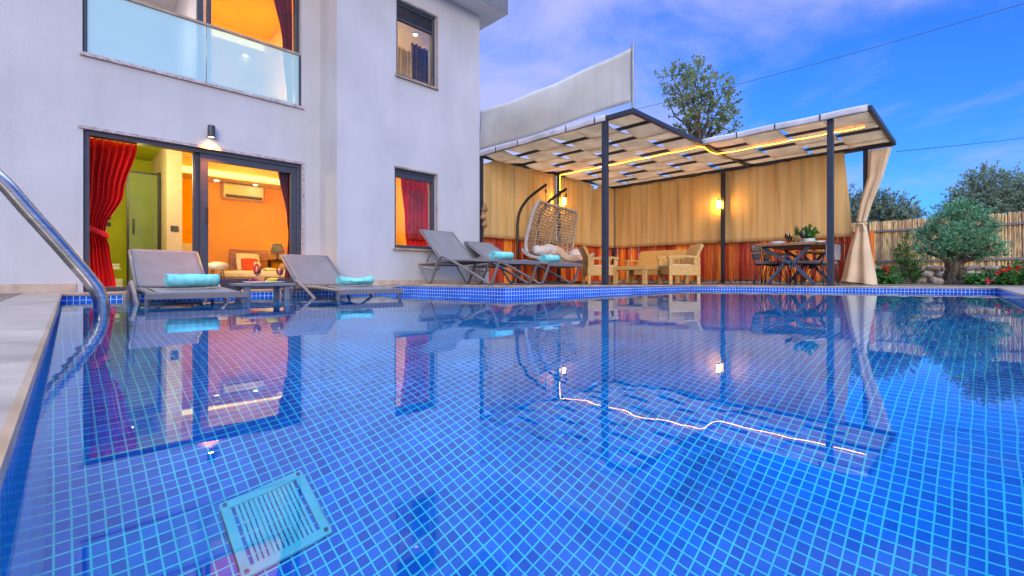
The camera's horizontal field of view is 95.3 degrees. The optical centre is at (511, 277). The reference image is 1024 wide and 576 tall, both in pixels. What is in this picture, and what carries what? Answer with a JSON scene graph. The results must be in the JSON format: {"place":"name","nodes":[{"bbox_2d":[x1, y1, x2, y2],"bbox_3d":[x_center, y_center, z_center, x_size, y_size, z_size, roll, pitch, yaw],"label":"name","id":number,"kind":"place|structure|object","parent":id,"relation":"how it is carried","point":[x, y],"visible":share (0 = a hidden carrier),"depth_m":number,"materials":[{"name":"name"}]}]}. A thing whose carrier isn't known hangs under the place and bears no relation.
{"place":"outdoors","nodes":[
{"label":"outdoors","id":0,"kind":"place"},
{"bbox_2d":[112,264,122,286],"bbox_3d":[-6.938,-0.033,8.114,0.240,0.405,0.300,0,0,-45],"label":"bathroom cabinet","id":1,"kind":"object","parent":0,"point":[119,282],"visible":0.48,"depth_m":8.05,"materials":[{"name":"white wood"}]},
{"bbox_2d":[126,170,160,286],"bbox_3d":[-6.415,-0.833,7.985,0.101,2.004,0.647,0,0,44],"label":"door frame","id":2,"kind":"object","parent":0,"point":[158,174],"visible":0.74,"depth_m":7.93,"materials":[{"name":"wood"}]},
{"bbox_2d":[229,283,295,300],"bbox_3d":[-2.770,0.305,5.186,0.560,0.476,0.440,0,0,-45],"label":"side table","id":3,"kind":"object","parent":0,"point":[276,290],"visible":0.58,"depth_m":5.14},
{"bbox_2d":[244,281,285,282],"bbox_3d":[-2.728,0.056,5.143,0.437,0.020,0.304,0,0,-45],"label":"serving plate","id":4,"kind":"object","parent":3,"relation":"on","point":[266,282],"visible":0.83,"depth_m":5.06,"materials":[{"name":"ceramic"}]},
{"bbox_2d":[248,277,256,281],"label":"grapes","id":5,"kind":"object","parent":4,"relation":"on","point":[252,279],"visible":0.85,"depth_m":5.07,"materials":[{"name":"purple food"}]},
{"bbox_2d":[253,262,260,281],"bbox_3d":[-2.749,-0.055,5.038,0.077,0.221,0.074,0,0,-45],"label":"cocktail glass","id":6,"kind":"object","parent":4,"relation":"on","point":[257,272],"visible":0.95,"depth_m":5.03,"materials":[{"name":"red"}]},
{"bbox_2d":[256,275,264,281],"bbox_3d":[-2.777,0.012,5.151,0.090,0.080,0.086,0,0,-45],"label":"peach","id":7,"kind":"object","parent":4,"relation":"on","point":[261,278],"visible":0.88,"depth_m":5.13,"materials":[{"name":"orange food"}]},
{"bbox_2d":[276,263,284,281],"bbox_3d":[-2.599,-0.051,5.228,0.075,0.211,0.075,0,0,0],"label":"cocktail glass","id":8,"kind":"object","parent":4,"relation":"on","point":[280,272],"visible":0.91,"depth_m":5.23,"materials":[{"name":"red glass"}]},
{"bbox_2d":[0,289,1023,575],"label":"water","id":9,"kind":"structure","parent":0,"point":[746,433],"depth_m":0.71,"materials":[{"name":"blue liquid"}]},
{"bbox_2d":[122,249,247,305],"bbox_3d":[-3.446,0.088,4.842,1.812,0.816,0.783,0,0,45],"label":"sun lounger","id":10,"kind":"object","parent":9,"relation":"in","point":[151,268],"visible":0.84,"depth_m":5.06,"materials":[{"name":"beige metal"}]},
{"bbox_2d":[164,274,219,286],"bbox_3d":[-3.110,0.030,4.548,0.151,0.124,0.429,0,0,43],"label":"rolled towel","id":11,"kind":"object","parent":10,"relation":"on","point":[182,280],"visible":1,"depth_m":4.49,"materials":[{"name":"teal fabric"}]},
{"bbox_2d":[279,254,403,299],"bbox_3d":[-2.277,0.088,6.007,1.897,0.816,0.808,0,0,43],"label":"sun lounger","id":12,"kind":"object","parent":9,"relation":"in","point":[309,271],"visible":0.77,"depth_m":6.25,"materials":[{"name":"beige metal"}]},
{"bbox_2d":[336,276,373,284],"bbox_3d":[-1.919,0.035,5.718,0.431,0.115,0.139,0,0,-45],"label":"rolled towel","id":13,"kind":"object","parent":12,"relation":"on","point":[342,280],"visible":1,"depth_m":5.66,"materials":[{"name":"teal fabric"}]},
{"bbox_2d":[0,282,1023,301],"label":"deck","id":14,"kind":"structure","parent":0,"point":[4,296],"depth_m":9.38,"materials":[{"name":"beige stone"}]},
{"bbox_2d":[0,169,109,311],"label":"pool handrail","id":15,"kind":"object","parent":14,"relation":"attached to","point":[18,199],"visible":0.72,"depth_m":3.12,"materials":[{"name":"silver metal"}]},
{"bbox_2d":[418,229,539,284],"bbox_3d":[-0.594,-0.346,7.398,2.025,0.925,0.842,0,0,44],"label":"sun lounger","id":16,"kind":"object","parent":14,"relation":"on","point":[448,248],"visible":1,"depth_m":7.69,"materials":[{"name":"beige metal"}]},
{"bbox_2d":[489,251,513,259],"bbox_3d":[-0.158,-0.331,7.170,0.155,0.127,0.408,0,0,42],"label":"rolled towel","id":17,"kind":"object","parent":16,"relation":"on","point":[501,255],"visible":0.98,"depth_m":7.07,"materials":[{"name":"teal fabric"}]},
{"bbox_2d":[0,284,1023,489],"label":"coping","id":18,"kind":"object","parent":14,"relation":"on","point":[26,321],"visible":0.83,"depth_m":1.35,"materials":[{"name":"stone"}]},
{"bbox_2d":[464,241,582,284],"bbox_3d":[0.114,-0.277,8.288,2.181,0.810,0.842,0,0,44],"label":"sun lounger","id":19,"kind":"object","parent":14,"relation":"on","point":[483,250],"visible":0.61,"depth_m":8.44,"materials":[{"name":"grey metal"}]},
{"bbox_2d":[539,255,559,261],"bbox_3d":[0.652,-0.322,8.079,0.160,0.131,0.408,0,0,42],"label":"rolled towel","id":20,"kind":"object","parent":19,"relation":"on","point":[549,258],"visible":0.99,"depth_m":7.97,"materials":[{"name":"teal fabric"}]},
{"bbox_2d":[516,183,593,283],"bbox_3d":[1.124,-1.103,12.069,1.980,2.506,1.364,0,0,-45],"label":"hanging swing seat","id":21,"kind":"object","parent":14,"relation":"on","point":[525,251],"visible":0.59,"depth_m":12.02,"materials":[{"name":"beige wicker"}]},
{"bbox_2d":[532,244,557,255],"bbox_3d":[0.843,-0.689,11.786,0.789,0.322,0.277,0,0,-38],"label":"seat cushion","id":22,"kind":"object","parent":21,"relation":"on","point":[545,249],"visible":0.76,"depth_m":11.61,"materials":[{"name":"white fabric"}]},
{"bbox_2d":[555,246,567,254],"bbox_3d":[1.203,-0.597,12.265,0.709,0.471,0.379,0,0,-45],"label":"seat cushion","id":23,"kind":"object","parent":21,"relation":"on","point":[561,251],"visible":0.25,"depth_m":12.16,"materials":[{"name":"beige fabric"}]},
{"bbox_2d":[547,253,582,258],"bbox_3d":[1.439,-0.457,11.845,1.474,0.278,0.282,0,0,-42],"label":"seat cushion","id":24,"kind":"object","parent":21,"relation":"on","point":[568,256],"visible":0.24,"depth_m":11.74,"materials":[{"name":"beige fabric"}]},
{"bbox_2d":[568,249,580,254],"bbox_3d":[1.715,-0.625,12.344,0.489,0.321,0.270,0,0,-37],"label":"seat cushion","id":25,"kind":"object","parent":21,"relation":"on","point":[574,252],"visible":0.36,"depth_m":12.20,"materials":[{"name":"white fabric"}]},
{"bbox_2d":[578,246,618,283],"bbox_3d":[2.068,-0.295,11.283,0.832,0.911,0.750,0,0,-3],"label":"rattan armchair","id":26,"kind":"object","parent":14,"relation":"on","point":[589,268],"visible":0.83,"depth_m":10.94,"materials":[{"name":"beige wicker"}]},
{"bbox_2d":[613,266,662,284],"bbox_3d":[2.953,-0.045,10.950,0.840,0.410,0.840,0,0,43],"label":"rattan table","id":27,"kind":"object","parent":14,"relation":"on","point":[644,269],"visible":0.79,"depth_m":10.72,"materials":[{"name":"beige wicker"}]},
{"bbox_2d":[625,250,688,283],"bbox_3d":[3.964,-0.295,12.708,1.530,0.911,0.832,0,0,43],"label":"rattan sofa","id":28,"kind":"object","parent":14,"relation":"on","point":[646,258],"visible":0.48,"depth_m":12.93,"materials":[{"name":"beige wicker"}]},
{"bbox_2d":[494,277,862,283],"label":"patio floor","id":29,"kind":"structure","parent":14,"relation":"on","point":[719,281],"depth_m":12.83,"materials":[{"name":"grey stone"}]},
{"bbox_2d":[483,231,874,282],"bbox_3d":[3.300,-0.467,13.275,10.106,1.225,5.086,0,0,0],"label":"board fence","id":30,"kind":"object","parent":14,"relation":"on","point":[734,261],"visible":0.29,"depth_m":12.94,"materials":[{"name":"brown wood"}]},
{"bbox_2d":[656,244,703,284],"bbox_3d":[3.820,-0.295,10.617,0.832,0.911,0.750,0,0,-3],"label":"rattan armchair","id":31,"kind":"object","parent":14,"relation":"on","point":[689,264],"visible":0.96,"depth_m":10.30,"materials":[{"name":"beige wicker"}]},
{"bbox_2d":[480,104,895,285],"bbox_3d":[3.870,-1.458,10.959,6.105,3.243,7.375,0,0,-45],"label":"pergola","id":32,"kind":"object","parent":14,"relation":"on","point":[588,138],"visible":1,"depth_m":10.53,"materials":[{"name":"metal"}]},
{"bbox_2d":[480,180,487,227],"bbox_3d":[-0.675,-1.778,11.256,0.190,1.155,0.146,0,0,-45],"label":"gourd string","id":33,"kind":"object","parent":32,"relation":"hanging from","point":[483,215],"visible":1,"depth_m":11.22,"materials":[{"name":"plant"}]},
{"bbox_2d":[483,160,555,242],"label":"canvas wall","id":34,"kind":"structure","parent":32,"relation":"hanging from","point":[509,189],"depth_m":12.18,"materials":[{"name":"beige fabric"}]},
{"bbox_2d":[480,42,633,149],"bbox_3d":[0.664,-3.640,9.925,0.112,1.189,4.321,0,0,-45],"label":"canvas screen","id":35,"kind":"object","parent":32,"relation":"on","point":[601,86],"visible":0.98,"depth_m":9.52,"materials":[{"name":"white fabric"}]},
{"bbox_2d":[561,194,565,205],"bbox_3d":[1.455,-2.211,13.302,0.122,0.322,0.184,0,0,-77],"label":"lantern","id":36,"kind":"object","parent":32,"relation":"hanging from","point":[564,200],"visible":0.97,"depth_m":13.26,"materials":[{"name":"white metal"}]},
{"bbox_2d":[561,177,614,247],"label":"canvas wall","id":37,"kind":"structure","parent":32,"relation":"hanging from","point":[584,199],"depth_m":14.46,"materials":[{"name":"beige fabric"}]},
{"bbox_2d":[615,173,720,247],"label":"canvas wall","id":38,"kind":"structure","parent":32,"relation":"hanging from","point":[681,211],"depth_m":14.16,"materials":[{"name":"beige fabric"}]},
{"bbox_2d":[562,127,862,174],"bbox_3d":[4.081,-2.700,11.169,0.870,0.450,6.892,0,0,-45],"label":"led rope light","id":39,"kind":"object","parent":32,"relation":"attached to","point":[718,153],"visible":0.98,"depth_m":10.62,"materials":[{"name":"yellow plastic"}]},
{"bbox_2d":[716,197,721,208],"bbox_3d":[5.731,-2.062,12.902,0.122,0.323,0.162,0,0,-79],"label":"lantern","id":40,"kind":"object","parent":32,"relation":"hanging from","point":[718,200],"visible":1,"depth_m":12.87,"materials":[{"name":"white metal"}]},
{"bbox_2d":[725,152,852,242],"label":"canvas wall","id":41,"kind":"structure","parent":32,"relation":"hanging from","point":[775,202],"depth_m":11.95,"materials":[{"name":"beige fabric"}]},
{"bbox_2d":[841,147,891,284],"bbox_3d":[8.080,-1.340,10.659,0.401,3.070,0.940,0,0,-45],"label":"tied curtain","id":42,"kind":"object","parent":32,"relation":"hanging from","point":[859,267],"visible":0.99,"depth_m":10.59,"materials":[{"name":"fabric"}]},
{"bbox_2d":[896,138,1019,151],"bbox_3d":[13.569,-3.858,13.150,11.656,2.173,0.016,0,0,-29],"label":"overhead cable","id":43,"kind":"object","parent":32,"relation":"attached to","point":[955,145],"visible":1,"depth_m":11.83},
{"bbox_2d":[751,244,787,284],"bbox_3d":[5.542,-0.289,10.053,0.640,0.905,0.586,0,0,-45],"label":"dining chair","id":44,"kind":"object","parent":14,"relation":"on","point":[756,253],"visible":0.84,"depth_m":10.03,"materials":[{"name":"black metal"}]},
{"bbox_2d":[762,248,796,284],"bbox_3d":[6.062,-0.289,10.593,0.586,0.905,0.640,0,0,43],"label":"dining chair","id":45,"kind":"object","parent":14,"relation":"on","point":[766,258],"visible":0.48,"depth_m":10.58,"materials":[{"name":"black metal"}]},
{"bbox_2d":[754,241,826,284],"bbox_3d":[6.102,-0.267,9.948,1.950,0.836,1.150,0,0,-45],"label":"dining table","id":46,"kind":"object","parent":14,"relation":"on","point":[804,247],"visible":0.72,"depth_m":9.48,"materials":[{"name":"brown wood"}]},
{"bbox_2d":[769,241,784,243],"bbox_3d":[5.652,-0.725,9.941,0.300,0.076,0.300,0,0,-45],"label":"plate stack","id":47,"kind":"object","parent":46,"relation":"on","point":[777,242],"visible":0.45,"depth_m":9.83,"materials":[{"name":"ceramic"}]},
{"bbox_2d":[792,226,800,241],"bbox_3d":[6.012,-0.912,9.861,0.180,0.450,0.180,0,0,-45],"label":"pineapple","id":48,"kind":"object","parent":46,"relation":"on","point":[796,238],"visible":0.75,"depth_m":9.82,"materials":[{"name":"brown plant"}]},
{"bbox_2d":[799,231,805,238],"bbox_3d":[5.983,-0.819,9.605,0.113,0.263,0.113,0,0,-45],"label":"wine glass","id":49,"kind":"object","parent":46,"relation":"on","point":[802,235],"visible":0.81,"depth_m":9.58,"materials":[{"name":"clear"}]},
{"bbox_2d":[790,224,819,240],"bbox_3d":[6.206,-0.908,9.857,0.428,0.461,0.575,0,0,-18],"label":"potted herb","id":50,"kind":"object","parent":46,"relation":"on","point":[810,233],"visible":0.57,"depth_m":9.80,"materials":[{"name":"green plant"}]},
{"bbox_2d":[799,238,815,241],"bbox_3d":[6.149,-0.744,9.721,0.300,0.114,0.300,0,0,-45],"label":"plate stack","id":51,"kind":"object","parent":46,"relation":"on","point":[807,239],"visible":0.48,"depth_m":9.60,"materials":[{"name":"ceramic"}]},
{"bbox_2d":[794,241,826,285],"bbox_3d":[6.144,-0.289,9.512,0.640,0.905,0.586,0,0,-45],"label":"dining chair","id":52,"kind":"object","parent":14,"relation":"on","point":[823,262],"visible":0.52,"depth_m":9.41,"materials":[{"name":"black metal"}]},
{"bbox_2d":[803,242,841,284],"bbox_3d":[6.678,-0.289,10.037,0.640,0.905,0.586,0,0,-41],"label":"dining chair","id":53,"kind":"object","parent":14,"relation":"on","point":[837,252],"visible":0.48,"depth_m":10.01,"materials":[{"name":"black metal"}]},
{"bbox_2d":[61,286,1023,301],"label":"pool wall","id":54,"kind":"structure","parent":0,"point":[488,290],"depth_m":7.25,"materials":[{"name":"tile"}]},
{"bbox_2d":[480,0,1023,266],"label":"sky","id":55,"kind":"structure","parent":0,"point":[962,83],"materials":[{"name":"blue"}]},
{"bbox_2d":[634,281,974,284],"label":"soil","id":56,"kind":"structure","parent":0,"point":[806,283],"depth_m":12.94,"materials":[{"name":"brown soil"}]},
{"bbox_2d":[875,260,905,283],"bbox_3d":[9.128,-0.018,11.362,0.856,0.803,0.665,0,0,-11],"label":"geranium","id":57,"kind":"object","parent":56,"relation":"on","point":[884,275],"visible":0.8,"depth_m":11.21,"materials":[{"name":"green plant"}]},
{"bbox_2d":[888,229,928,283],"bbox_3d":[10.521,-0.536,12.387,0.563,1.488,0.818,0,0,-45],"label":"shrub","id":58,"kind":"object","parent":56,"relation":"on","point":[905,263],"visible":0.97,"depth_m":12.34,"materials":[{"name":"green plant"}]},
{"bbox_2d":[908,195,1014,284],"bbox_3d":[10.038,-0.794,10.504,1.431,2.228,1.778,0,0,-45],"label":"olive tree","id":59,"kind":"object","parent":56,"relation":"on","point":[954,252],"visible":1,"depth_m":10.43,"materials":[{"name":"green plant"}]},
{"bbox_2d":[957,267,1008,284],"bbox_3d":[10.085,0.077,10.011,0.643,0.595,0.657,0,0,-9],"label":"geranium","id":60,"kind":"object","parent":56,"relation":"on","point":[981,278],"visible":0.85,"depth_m":9.98,"materials":[{"name":"green plant"}]},
{"bbox_2d":[987,259,1023,284],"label":"geranium","id":61,"kind":"object","parent":56,"relation":"on","point":[1012,274],"visible":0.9,"depth_m":9.69,"materials":[{"name":"green plant"}]},
{"bbox_2d":[638,3,1023,108],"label":"overhead cable","id":62,"kind":"object","parent":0,"point":[862,50],"visible":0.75,"depth_m":19.30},
{"label":"ground","id":63,"kind":"structure","parent":0,"visible":0},
{"bbox_2d":[0,0,507,292],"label":"house","id":64,"kind":"structure","parent":63,"relation":"on","point":[340,120],"depth_m":7.28,"materials":[{"name":"paint"}]},
{"bbox_2d":[90,138,136,286],"bbox_3d":[-5.216,-0.815,6.058,0.151,1.920,0.534,0,0,36],"label":"red curtain","id":65,"kind":"object","parent":64,"relation":"hanging from","point":[111,162],"visible":0.79,"depth_m":6.03,"materials":[{"name":"fabric"}]},
{"bbox_2d":[171,226,177,230],"bbox_3d":[-5.685,-0.822,7.859,0.108,0.090,0.012,0,0,-45],"label":"light switch","id":66,"kind":"object","parent":64,"relation":"attached to","point":[174,228],"visible":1,"depth_m":7.86,"materials":[{"name":"grey plastic"}]},
{"bbox_2d":[182,243,191,250],"bbox_3d":[-6.536,-0.525,9.217,0.360,0.300,0.070,0,0,-45],"label":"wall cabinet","id":67,"kind":"object","parent":64,"relation":"attached to","point":[186,246],"depth_m":9.25,"materials":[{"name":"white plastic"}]},
{"bbox_2d":[82,0,298,52],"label":"balcony window","id":68,"kind":"structure","parent":64,"relation":"in","point":[199,3],"depth_m":6.60,"materials":[{"name":"grey metal"}]},
{"bbox_2d":[83,130,300,291],"bbox_3d":[-4.292,-0.803,6.551,2.551,1.960,0.138,0,0,-45],"label":"sliding door","id":69,"kind":"structure","parent":64,"relation":"in","point":[200,157],"depth_m":6.50,"materials":[{"name":"black metal"}]},
{"bbox_2d":[207,125,214,137],"bbox_3d":[-4.171,-2.018,6.471,0.092,0.165,0.120,0,0,-45],"label":"wall sconce","id":70,"kind":"object","parent":64,"relation":"attached to","point":[210,131],"depth_m":6.43,"materials":[{"name":"black metal"}]},
{"bbox_2d":[208,262,228,278],"bbox_3d":[-5.078,-0.049,8.049,0.338,0.446,0.335,0,0,-45],"label":"stool","id":71,"kind":"object","parent":64,"relation":"on","point":[220,266],"visible":0.86,"depth_m":7.95,"materials":[{"name":"white fabric"}]},
{"bbox_2d":[182,166,279,183],"bbox_3d":[-5.535,-2.042,9.425,2.080,0.105,0.032,0,0,-45],"label":"cove strip","id":72,"kind":"object","parent":64,"relation":"attached to","point":[235,175],"visible":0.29,"depth_m":9.40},
{"bbox_2d":[221,183,263,202],"bbox_3d":[-5.712,-1.795,9.905,0.740,0.320,0.245,0,0,-45],"label":"air conditioner","id":73,"kind":"object","parent":64,"relation":"attached to","point":[237,192],"visible":1,"depth_m":9.81,"materials":[{"name":"white plastic"}]},
{"bbox_2d":[217,249,284,278],"bbox_3d":[-5.059,-0.205,9.561,1.530,0.759,1.430,0,0,-45],"label":"bed","id":74,"kind":"object","parent":64,"relation":"on","point":[233,272],"visible":0.35,"depth_m":9.21,"materials":[{"name":"beige fabric"}]},
{"bbox_2d":[236,253,260,270],"bbox_3d":[-5.531,-0.315,9.792,0.460,0.380,0.196,0,0,-45],"label":"pillow","id":75,"kind":"object","parent":74,"relation":"on","point":[239,256],"visible":0.52,"depth_m":9.71,"materials":[{"name":"beige fabric"}]},
{"bbox_2d":[241,258,258,270],"bbox_3d":[-5.419,-0.255,9.649,0.320,0.278,0.170,0,0,-45],"label":"cushion","id":76,"kind":"object","parent":74,"relation":"on","point":[247,264],"visible":0.82,"depth_m":9.59,"materials":[{"name":"orange fabric"}]},
{"bbox_2d":[261,268,284,270],"bbox_3d":[-4.795,-0.145,9.728,0.807,0.100,0.805,0,0,-45],"label":"blanket","id":77,"kind":"object","parent":74,"relation":"on","point":[268,269],"visible":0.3,"depth_m":9.34,"materials":[{"name":"beige fabric"}]},
{"bbox_2d":[267,260,281,267],"bbox_3d":[-5.211,-0.106,10.436,0.480,0.558,0.190,0,0,-45],"label":"bedside table","id":78,"kind":"object","parent":64,"relation":"on","point":[273,260],"visible":0.29,"depth_m":10.29,"materials":[{"name":"brown wood"}]},
{"bbox_2d":[270,244,283,259],"bbox_3d":[-5.229,-0.566,10.397,0.280,0.359,0.280,0,0,-45],"label":"table lamp","id":79,"kind":"object","parent":78,"relation":"on","point":[277,248],"visible":0.97,"depth_m":10.32,"materials":[{"name":"beige fabric"}]},
{"bbox_2d":[274,0,292,50],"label":"dark drape","id":80,"kind":"object","parent":64,"relation":"hanging from","point":[284,10],"visible":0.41,"depth_m":7.54,"materials":[{"name":"red fabric"}]},
{"bbox_2d":[278,172,289,278],"bbox_3d":[-3.670,-0.815,7.556,0.240,1.920,0.098,0,0,-45],"label":"dark red curtain","id":81,"kind":"object","parent":64,"relation":"hanging from","point":[284,179],"visible":0.4,"depth_m":7.56,"materials":[{"name":"red fabric"}]},
{"bbox_2d":[397,43,427,82],"bbox_3d":[-2.003,-3.730,9.414,0.705,1.950,0.134,0,0,-38],"label":"grey window drape","id":82,"kind":"object","parent":64,"relation":"hanging from","point":[415,58],"depth_m":9.41,"materials":[{"name":"beige fabric"}]},
{"bbox_2d":[401,178,427,246],"bbox_3d":[-1.801,-0.955,8.696,0.154,1.800,0.578,0,0,43],"label":"red window curtain","id":83,"kind":"object","parent":64,"relation":"hanging from","point":[415,198],"depth_m":8.66,"materials":[{"name":"fabric"}]},
{"bbox_2d":[393,166,437,251],"bbox_3d":[-1.700,-1.164,8.149,0.895,1.414,0.155,0,0,-45],"label":"window","id":84,"kind":"structure","parent":64,"relation":"in","point":[403,174],"depth_m":8.24,"materials":[{"name":"metal"}]},
{"bbox_2d":[395,0,438,90],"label":"window","id":85,"kind":"structure","parent":64,"relation":"in","point":[405,14],"depth_m":8.27,"materials":[{"name":"metal"}]},
{"bbox_2d":[654,53,742,139],"bbox_3d":[7.099,-4.275,17.859,2.517,9.043,3.316,0,0,-45],"label":"olive tree","id":86,"kind":"object","parent":63,"relation":"on","point":[695,129],"visible":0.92,"depth_m":17.64,"materials":[{"name":"green plant"}]},
{"bbox_2d":[648,265,1022,283],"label":"stone wall","id":87,"kind":"structure","parent":63,"relation":"on","point":[933,273],"depth_m":12.11,"materials":[{"name":"stone"}]},
{"bbox_2d":[712,211,1023,269],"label":"reed fence","id":88,"kind":"object","parent":87,"relation":"on","point":[888,234],"visible":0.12,"depth_m":12.37,"materials":[{"name":"brown wood"}]},
{"bbox_2d":[849,183,886,223],"bbox_3d":[11.775,-1.503,15.964,1.730,3.485,1.578,0,0,37],"label":"olive tree","id":89,"kind":"object","parent":63,"relation":"on","point":[854,200],"visible":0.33,"depth_m":15.72,"materials":[{"name":"green plant"}]},
{"bbox_2d":[868,186,928,223],"bbox_3d":[12.708,-1.502,15.659,1.664,3.526,2.006,0,0,-45],"label":"olive tree","id":90,"kind":"object","parent":63,"relation":"on","point":[892,212],"visible":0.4,"depth_m":15.35,"materials":[{"name":"green plant"}]},
{"bbox_2d":[930,158,1023,215],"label":"olive tree","id":91,"kind":"object","parent":63,"relation":"on","point":[984,190],"visible":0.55,"depth_m":14.61,"materials":[{"name":"green plant"}]},
{"bbox_2d":[990,162,1023,215],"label":"olive tree","id":92,"kind":"object","parent":63,"relation":"on","point":[1020,205],"visible":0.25,"depth_m":14.70,"materials":[{"name":"green plant"}]}
]}

